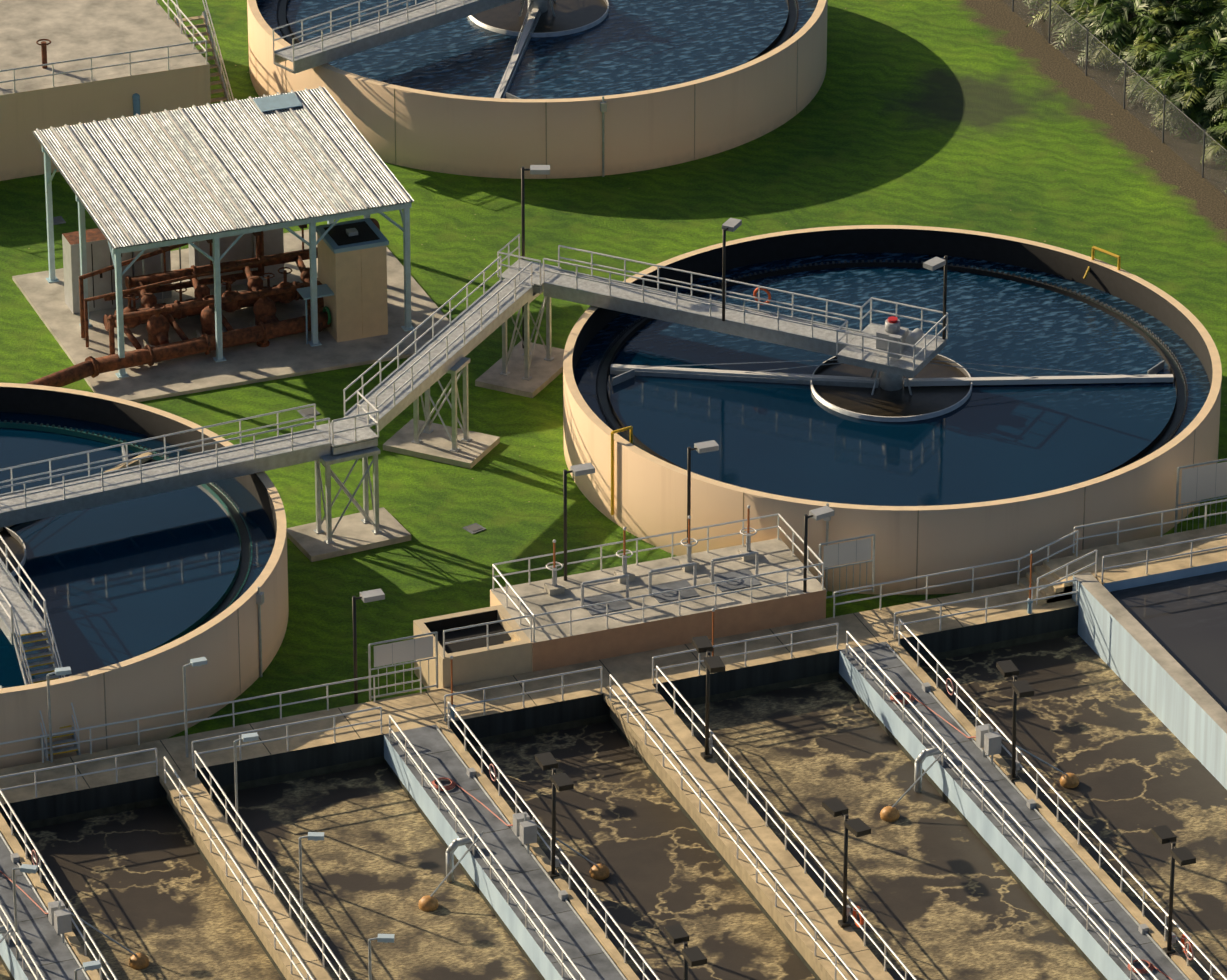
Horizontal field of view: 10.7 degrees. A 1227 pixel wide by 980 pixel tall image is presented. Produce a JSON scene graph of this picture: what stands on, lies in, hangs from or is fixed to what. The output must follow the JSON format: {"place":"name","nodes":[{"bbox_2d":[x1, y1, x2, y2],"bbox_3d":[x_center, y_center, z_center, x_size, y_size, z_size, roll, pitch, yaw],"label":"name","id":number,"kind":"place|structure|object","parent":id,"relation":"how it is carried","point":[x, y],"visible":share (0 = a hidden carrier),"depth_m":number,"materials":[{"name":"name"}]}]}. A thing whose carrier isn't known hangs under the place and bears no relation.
{"place":"outdoors","nodes":[
{"label":"outdoors","id":0,"kind":"place"},
{"bbox_2d":[0,0,1226,738],"bbox_3d":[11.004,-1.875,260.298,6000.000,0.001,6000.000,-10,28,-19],"label":"ground","id":1,"kind":"structure","parent":0,"point":[992,116],"depth_m":278.90,"materials":[{"name":"green plant"}]},
{"bbox_2d":[0,0,233,180],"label":"tank","id":2,"kind":"object","parent":1,"relation":"on","point":[68,62],"visible":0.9,"depth_m":284.40,"materials":[{"name":"paint"}]},
{"bbox_2d":[0,383,288,768],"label":"clarifier tank","id":3,"kind":"object","parent":1,"relation":"on","point":[223,638],"visible":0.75,"depth_m":239.87,"materials":[{"name":"paint"}]},
{"bbox_2d":[0,535,80,760],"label":"clarifier stairs","id":4,"kind":"structure","parent":3,"relation":"on","point":[20,616],"depth_m":237.01,"materials":[{"name":"grey metal"}]},
{"bbox_2d":[0,443,152,576],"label":"clarifier scraper arm","id":5,"kind":"object","parent":3,"relation":"in","point":[14,542],"visible":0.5,"depth_m":247.05,"materials":[{"name":"metal"}]},
{"bbox_2d":[0,403,330,526],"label":"clarifier bridge","id":6,"kind":"structure","parent":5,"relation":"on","point":[64,496],"depth_m":248.34,"materials":[{"name":"metal"}]},
{"bbox_2d":[0,412,275,688],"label":"clarifier water","id":7,"kind":"structure","parent":3,"relation":"in","point":[115,583],"depth_m":246.24,"materials":[{"name":"blue liquid"}]},
{"bbox_2d":[12,86,448,401],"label":"pump canopy","id":8,"kind":"object","parent":1,"relation":"on","point":[215,172],"visible":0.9,"depth_m":268.33,"materials":[{"name":"white metal"}]},
{"bbox_2d":[62,228,283,313],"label":"electrical cabinets","id":9,"kind":"object","parent":8,"relation":"on","point":[98,253],"visible":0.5,"depth_m":270.92,"materials":[{"name":"beige metal"}]},
{"bbox_2d":[26,224,330,386],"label":"pumps and pipes","id":10,"kind":"object","parent":8,"relation":"in","point":[261,330],"visible":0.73,"depth_m":267.95,"materials":[{"name":"brown metal"}]},
{"bbox_2d":[297,218,388,343],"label":"control cabinet","id":11,"kind":"object","parent":8,"relation":"on","point":[352,272],"visible":0.85,"depth_m":267.68,"materials":[{"name":"beige metal"}]},
{"bbox_2d":[46,216,485,533],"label":"lawn valve boxes","id":12,"kind":"object","parent":1,"relation":"on","point":[474,528],"visible":0.56,"depth_m":262.53,"materials":[{"name":"grey concrete"}]},
{"bbox_2d":[352,589,384,703],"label":"gate lamp","id":13,"kind":"object","parent":1,"relation":"on","point":[372,595],"visible":0.83,"depth_m":237.54,"materials":[{"name":"brown metal"}]},
{"bbox_2d":[287,234,563,561],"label":"catwalk","id":14,"kind":"object","parent":1,"relation":"on","point":[530,369],"visible":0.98,"depth_m":258.52,"materials":[{"name":"metal"}]},
{"bbox_2d":[521,165,549,347],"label":"lamp post","id":15,"kind":"object","parent":1,"relation":"on","point":[540,169],"visible":0.73,"depth_m":264.41,"materials":[{"name":"brown metal"}]},
{"bbox_2d":[247,0,827,178],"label":"clarifier tank","id":16,"kind":"object","parent":1,"relation":"on","point":[776,85],"visible":0.9,"depth_m":283.72,"materials":[{"name":"paint"}]},
{"bbox_2d":[257,0,817,98],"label":"clarifier water","id":17,"kind":"structure","parent":16,"relation":"in","point":[626,46],"depth_m":289.74,"materials":[{"name":"blue liquid"}]},
{"bbox_2d":[468,0,608,98],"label":"clarifier scraper arm","id":18,"kind":"object","parent":16,"relation":"in","point":[525,21],"visible":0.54,"depth_m":292.48,"materials":[{"name":"metal"}]},
{"bbox_2d":[273,0,515,73],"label":"clarifier bridge","id":19,"kind":"structure","parent":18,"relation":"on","point":[379,30],"depth_m":286.88,"materials":[{"name":"metal"}]},
{"bbox_2d":[256,96,830,676],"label":"tank conduits","id":20,"kind":"object","parent":1,"relation":"on","point":[260,594],"visible":0.73,"depth_m":247.39,"materials":[{"name":"metal"}]},
{"bbox_2d":[0,572,1226,979],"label":"aeration basin walls","id":21,"kind":"structure","parent":1,"relation":"on","point":[1152,674],"depth_m":234.85,"materials":[{"name":"beige concrete"}]},
{"bbox_2d":[12,864,37,959],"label":"lamp post","id":22,"kind":"object","parent":21,"relation":"on","point":[27,868],"visible":1,"depth_m":221.40,"materials":[{"name":"metal"}]},
{"bbox_2d":[47,666,70,761],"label":"lamp post","id":23,"kind":"object","parent":21,"relation":"on","point":[63,671],"visible":1,"depth_m":233.74,"materials":[{"name":"metal"}]},
{"bbox_2d":[74,960,100,979],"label":"lamp post","id":24,"kind":"object","parent":21,"relation":"on","point":[92,965],"visible":1,"depth_m":215.16,"materials":[{"name":"metal"}]},
{"bbox_2d":[183,657,206,757],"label":"lamp post","id":25,"kind":"object","parent":21,"relation":"on","point":[200,661],"visible":1,"depth_m":234.00,"materials":[{"name":"metal"}]},
{"bbox_2d":[233,732,258,831],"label":"lamp post","id":26,"kind":"object","parent":21,"relation":"on","point":[249,737],"visible":1,"depth_m":229.15,"materials":[{"name":"metal"}]},
{"bbox_2d":[298,832,323,927],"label":"lamp post","id":27,"kind":"object","parent":21,"relation":"on","point":[315,836],"visible":1,"depth_m":223.26,"materials":[{"name":"metal"}]},
{"bbox_2d":[368,934,394,979],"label":"lamp post","id":28,"kind":"object","parent":21,"relation":"on","point":[385,938],"visible":1,"depth_m":217.01,"materials":[{"name":"metal"}]},
{"bbox_2d":[535,752,573,878],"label":"basin lamp","id":29,"kind":"object","parent":21,"relation":"on","point":[559,781],"visible":0.98,"depth_m":226.27,"materials":[{"name":"brown metal"}]},
{"bbox_2d":[0,598,1193,979],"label":"basin fittings","id":30,"kind":"object","parent":21,"relation":"on","point":[988,738],"visible":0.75,"depth_m":229.41,"materials":[{"name":"grey metal"}]},
{"bbox_2d":[449,551,1032,719],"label":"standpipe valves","id":31,"kind":"object","parent":30,"relation":"on","point":[452,713],"visible":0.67,"depth_m":240.33,"materials":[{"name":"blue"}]},
{"bbox_2d":[0,634,1226,979],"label":"basin water","id":32,"kind":"structure","parent":21,"relation":"in","point":[936,890],"depth_m":231.69,"materials":[{"name":"brown liquid"}]},
{"bbox_2d":[0,558,1226,979],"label":"railings","id":33,"kind":"object","parent":21,"relation":"on","point":[484,700],"visible":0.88,"depth_m":231.89,"materials":[{"name":"grey metal"}]},
{"bbox_2d":[664,924,706,979],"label":"basin lamp","id":34,"kind":"object","parent":21,"relation":"on","point":[692,956],"visible":1,"depth_m":215.58,"materials":[{"name":"brown metal"}]},
{"bbox_2d":[692,636,724,759],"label":"basin lamp","id":35,"kind":"object","parent":21,"relation":"on","point":[703,644],"visible":0.96,"depth_m":233.86,"materials":[{"name":"brown metal"}]},
{"bbox_2d":[822,798,870,927],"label":"basin lamp","id":36,"kind":"object","parent":21,"relation":"on","point":[836,807],"visible":1,"depth_m":223.24,"materials":[{"name":"brown metal"}]},
{"bbox_2d":[996,660,1033,781],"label":"basin lamp","id":37,"kind":"object","parent":21,"relation":"on","point":[1009,668],"visible":0.96,"depth_m":232.38,"materials":[{"name":"brown metal"}]},
{"bbox_2d":[1151,825,1195,955],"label":"basin lamp","id":38,"kind":"object","parent":21,"relation":"on","point":[1165,834],"visible":1,"depth_m":221.61,"materials":[{"name":"brown metal"}]},
{"bbox_2d":[413,505,825,690],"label":"valve platform","id":39,"kind":"structure","parent":1,"relation":"on","point":[554,621],"depth_m":243.21,"materials":[{"name":"beige concrete"}]},
{"bbox_2d":[563,463,594,580],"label":"platform lamp","id":40,"kind":"object","parent":39,"relation":"on","point":[582,469],"visible":1,"depth_m":243.31,"materials":[{"name":"brown metal"}]},
{"bbox_2d":[687,440,718,542],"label":"platform lamp","id":41,"kind":"object","parent":39,"relation":"on","point":[706,446],"visible":0.81,"depth_m":244.95,"materials":[{"name":"brown metal"}]},
{"bbox_2d":[803,506,833,591],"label":"platform lamp","id":42,"kind":"object","parent":39,"relation":"attached to","point":[823,512],"visible":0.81,"depth_m":243.10,"materials":[{"name":"brown metal"}]},
{"bbox_2d":[563,225,1221,594],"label":"clarifier tank","id":43,"kind":"object","parent":1,"relation":"on","point":[650,494],"visible":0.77,"depth_m":251.99,"materials":[{"name":"paint"}]},
{"bbox_2d":[611,246,1120,514],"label":"yellow pipes","id":44,"kind":"object","parent":43,"relation":"on","point":[1094,248],"visible":0.96,"depth_m":253.22,"materials":[{"name":"orange"}]},
{"bbox_2d":[574,253,1210,505],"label":"clarifier water","id":45,"kind":"structure","parent":43,"relation":"in","point":[983,443],"depth_m":258.35,"materials":[{"name":"blue liquid"}]},
{"bbox_2d":[610,354,1173,421],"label":"clarifier scraper arm","id":46,"kind":"object","parent":45,"relation":"on","point":[937,385],"visible":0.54,"depth_m":259.13},
{"bbox_2d":[1022,0,1066,15],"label":"palm","id":47,"kind":"object","parent":1,"relation":"on","point":[1034,7],"depth_m":299.57,"materials":[{"name":"green plant"}]},
{"bbox_2d":[1046,1,1070,23],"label":"palm","id":48,"kind":"object","parent":1,"relation":"on","point":[1059,14],"depth_m":298.82,"materials":[{"name":"green plant"}]},
{"bbox_2d":[1035,0,1090,37],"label":"palm","id":49,"kind":"object","parent":1,"relation":"on","point":[1041,5],"depth_m":298.07,"materials":[{"name":"green plant"}]},
{"bbox_2d":[1026,0,1114,53],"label":"shrub","id":50,"kind":"object","parent":1,"relation":"on","point":[1082,7],"visible":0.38,"depth_m":296.09,"materials":[{"name":"green plant"}]},
{"bbox_2d":[1052,12,1093,49],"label":"palm","id":51,"kind":"object","parent":1,"relation":"on","point":[1070,30],"visible":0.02,"depth_m":296.52,"materials":[{"name":"green plant"}]},
{"bbox_2d":[1068,11,1080,44],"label":"shrub","id":52,"kind":"object","parent":1,"relation":"on","point":[1073,42],"depth_m":296.25,"materials":[{"name":"green plant"}]},
{"bbox_2d":[1057,0,1130,65],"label":"shrub","id":53,"kind":"object","parent":1,"relation":"on","point":[1102,11],"visible":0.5,"depth_m":294.38,"materials":[{"name":"green plant"}]},
{"bbox_2d":[1093,31,1123,67],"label":"palm","id":54,"kind":"object","parent":1,"relation":"on","point":[1106,61],"depth_m":294.29,"materials":[{"name":"green plant"}]},
{"bbox_2d":[1003,0,1226,193],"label":"chain link fence","id":55,"kind":"object","parent":1,"relation":"on","point":[1125,73],"visible":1,"depth_m":289.29,"materials":[{"name":"grey metal"}]},
{"bbox_2d":[1075,17,1160,71],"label":"shrub","id":56,"kind":"object","parent":1,"relation":"on","point":[1114,27],"visible":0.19,"depth_m":293.61,"materials":[{"name":"green plant"}]},
{"bbox_2d":[1077,0,1162,67],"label":"shrub","id":57,"kind":"object","parent":1,"relation":"on","point":[1127,8],"visible":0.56,"depth_m":293.79,"materials":[{"name":"green plant"}]},
{"bbox_2d":[1017,499,1226,711],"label":"railing","id":58,"kind":"object","parent":1,"relation":"on","point":[1168,592],"visible":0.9,"depth_m":246.18,"materials":[{"name":"metal"}]},
{"bbox_2d":[1111,17,1149,71],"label":"palm","id":59,"kind":"object","parent":1,"relation":"on","point":[1135,34],"visible":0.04,"depth_m":293.76,"materials":[{"name":"green plant"}]},
{"bbox_2d":[1115,38,1176,98],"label":"palm","id":60,"kind":"object","parent":1,"relation":"on","point":[1143,71],"visible":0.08,"depth_m":291.64,"materials":[{"name":"green plant"}]},
{"bbox_2d":[1116,27,1182,86],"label":"shrub","id":61,"kind":"object","parent":1,"relation":"on","point":[1137,53],"visible":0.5,"depth_m":292.08,"materials":[{"name":"green plant"}]},
{"bbox_2d":[1137,66,1173,111],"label":"palm","id":62,"kind":"object","parent":1,"relation":"on","point":[1157,72],"visible":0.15,"depth_m":289.91,"materials":[{"name":"green plant"}]},
{"bbox_2d":[1134,75,1182,117],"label":"palm","id":63,"kind":"object","parent":1,"relation":"on","point":[1156,110],"depth_m":289.33,"materials":[{"name":"green plant"}]},
{"bbox_2d":[1115,0,1203,61],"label":"shrub","id":64,"kind":"object","parent":1,"relation":"on","point":[1172,15],"visible":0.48,"depth_m":292.99,"materials":[{"name":"green plant"}]},
{"bbox_2d":[1128,17,1196,73],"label":"shrub","id":65,"kind":"object","parent":1,"relation":"on","point":[1164,28],"visible":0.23,"depth_m":292.35,"materials":[{"name":"green plant"}]},
{"bbox_2d":[1135,0,1196,26],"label":"palm","id":66,"kind":"object","parent":1,"relation":"on","point":[1150,2],"visible":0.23,"depth_m":293.86,"materials":[{"name":"green plant"}]},
{"bbox_2d":[1128,45,1208,108],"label":"shrub","id":67,"kind":"object","parent":1,"relation":"on","point":[1167,62],"visible":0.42,"depth_m":288.79,"materials":[{"name":"green plant"}]},
{"bbox_2d":[1142,39,1195,108],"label":"palm","id":68,"kind":"object","parent":1,"relation":"on","point":[1156,53],"depth_m":290.75,"materials":[{"name":"green plant"}]},
{"bbox_2d":[1141,5,1199,49],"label":"palm","id":69,"kind":"object","parent":1,"relation":"on","point":[1189,18],"visible":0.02,"depth_m":292.90,"materials":[{"name":"green plant"}]},
{"bbox_2d":[1149,73,1197,123],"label":"palm","id":70,"kind":"object","parent":1,"relation":"on","point":[1162,108],"depth_m":289.01,"materials":[{"name":"green plant"}]},
{"bbox_2d":[1143,35,1226,84],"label":"shrub","id":71,"kind":"object","parent":1,"relation":"on","point":[1213,38],"visible":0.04,"depth_m":291.37,"materials":[{"name":"green plant"}]},
{"bbox_2d":[1149,75,1224,138],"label":"shrub","id":72,"kind":"object","parent":1,"relation":"on","point":[1179,86],"visible":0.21,"depth_m":287.17,"materials":[{"name":"green plant"}]},
{"bbox_2d":[1154,91,1223,135],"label":"palm","id":73,"kind":"object","parent":1,"relation":"on","point":[1202,116],"visible":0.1,"depth_m":286.92,"materials":[{"name":"green plant"}]},
{"bbox_2d":[1162,0,1221,27],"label":"palm","id":74,"kind":"object","parent":1,"relation":"on","point":[1196,5],"visible":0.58,"depth_m":293.09,"materials":[{"name":"green plant"}]},
{"bbox_2d":[1159,55,1226,135],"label":"shrub","id":75,"kind":"object","parent":1,"relation":"on","point":[1199,77],"visible":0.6,"depth_m":287.16,"materials":[{"name":"green plant"}]},
{"bbox_2d":[1166,30,1226,72],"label":"palm","id":76,"kind":"object","parent":1,"relation":"on","point":[1204,55],"visible":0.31,"depth_m":289.39,"materials":[{"name":"green plant"}]},
{"bbox_2d":[1168,18,1226,64],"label":"palm","id":77,"kind":"object","parent":1,"relation":"on","point":[1209,28],"visible":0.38,"depth_m":290.34,"materials":[{"name":"green plant"}]},
{"bbox_2d":[1176,80,1225,137],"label":"palm","id":78,"kind":"object","parent":1,"relation":"on","point":[1202,122],"visible":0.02,"depth_m":287.22,"materials":[{"name":"green plant"}]},
{"bbox_2d":[1194,73,1226,138],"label":"palm","id":79,"kind":"object","parent":1,"relation":"on","point":[1222,83],"visible":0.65,"depth_m":286.09,"materials":[{"name":"green plant"}]},
{"bbox_2d":[1194,46,1226,63],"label":"palm","id":80,"kind":"object","parent":1,"relation":"on","point":[1221,56],"visible":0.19,"depth_m":289.24,"materials":[{"name":"green plant"}]},
{"bbox_2d":[1199,92,1225,130],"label":"palm","id":81,"kind":"object","parent":1,"relation":"on","point":[1218,116],"visible":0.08,"depth_m":286.92,"materials":[{"name":"green plant"}]},
{"bbox_2d":[1199,130,1226,172],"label":"palm","id":82,"kind":"object","parent":1,"relation":"on","point":[1216,139],"visible":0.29,"depth_m":284.57,"materials":[{"name":"green plant"}]},
{"bbox_2d":[1205,0,1226,26],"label":"palm","id":83,"kind":"object","parent":1,"relation":"on","point":[1218,13],"visible":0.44,"depth_m":292.42,"materials":[{"name":"green plant"}]},
{"bbox_2d":[1206,121,1226,134],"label":"shrub","id":84,"kind":"object","parent":1,"relation":"on","point":[1221,125],"visible":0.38,"depth_m":284.67,"materials":[{"name":"green plant"}]},
{"bbox_2d":[1209,25,1226,55],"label":"palm","id":85,"kind":"object","parent":1,"relation":"on","point":[1225,32],"visible":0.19,"depth_m":289.90,"materials":[{"name":"green plant"}]},
{"bbox_2d":[1210,63,1226,128],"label":"palm","id":86,"kind":"object","parent":1,"relation":"on","point":[1224,71],"visible":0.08,"depth_m":287.16,"materials":[{"name":"green plant"}]},
{"bbox_2d":[1210,107,1226,144],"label":"palm","id":87,"kind":"object","parent":1,"relation":"on","point":[1218,114],"visible":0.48,"depth_m":285.61,"materials":[{"name":"green plant"}]},
{"bbox_2d":[1212,109,1226,161],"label":"palm","id":88,"kind":"object","parent":1,"relation":"on","point":[1225,115],"visible":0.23,"depth_m":284.93,"materials":[{"name":"green plant"}]},
{"bbox_2d":[543,245,948,377],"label":"clarifier bridge","id":89,"kind":"structure","parent":0,"point":[891,345],"depth_m":260.34,"materials":[{"name":"grey metal"}]},
{"bbox_2d":[722,218,741,320],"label":"lamp post","id":90,"kind":"object","parent":89,"relation":"attached to","point":[732,224],"depth_m":259.33,"materials":[{"name":"grey metal"}]},
{"bbox_2d":[923,255,947,338],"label":"lamp post","id":91,"kind":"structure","parent":89,"relation":"attached to","point":[934,263],"depth_m":257.45,"materials":[{"name":"grey metal"}]},
{"bbox_2d":[368,458,1226,700],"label":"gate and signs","id":92,"kind":"structure","parent":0,"point":[1207,482],"depth_m":245.66,"materials":[{"name":"metal"}]}
]}

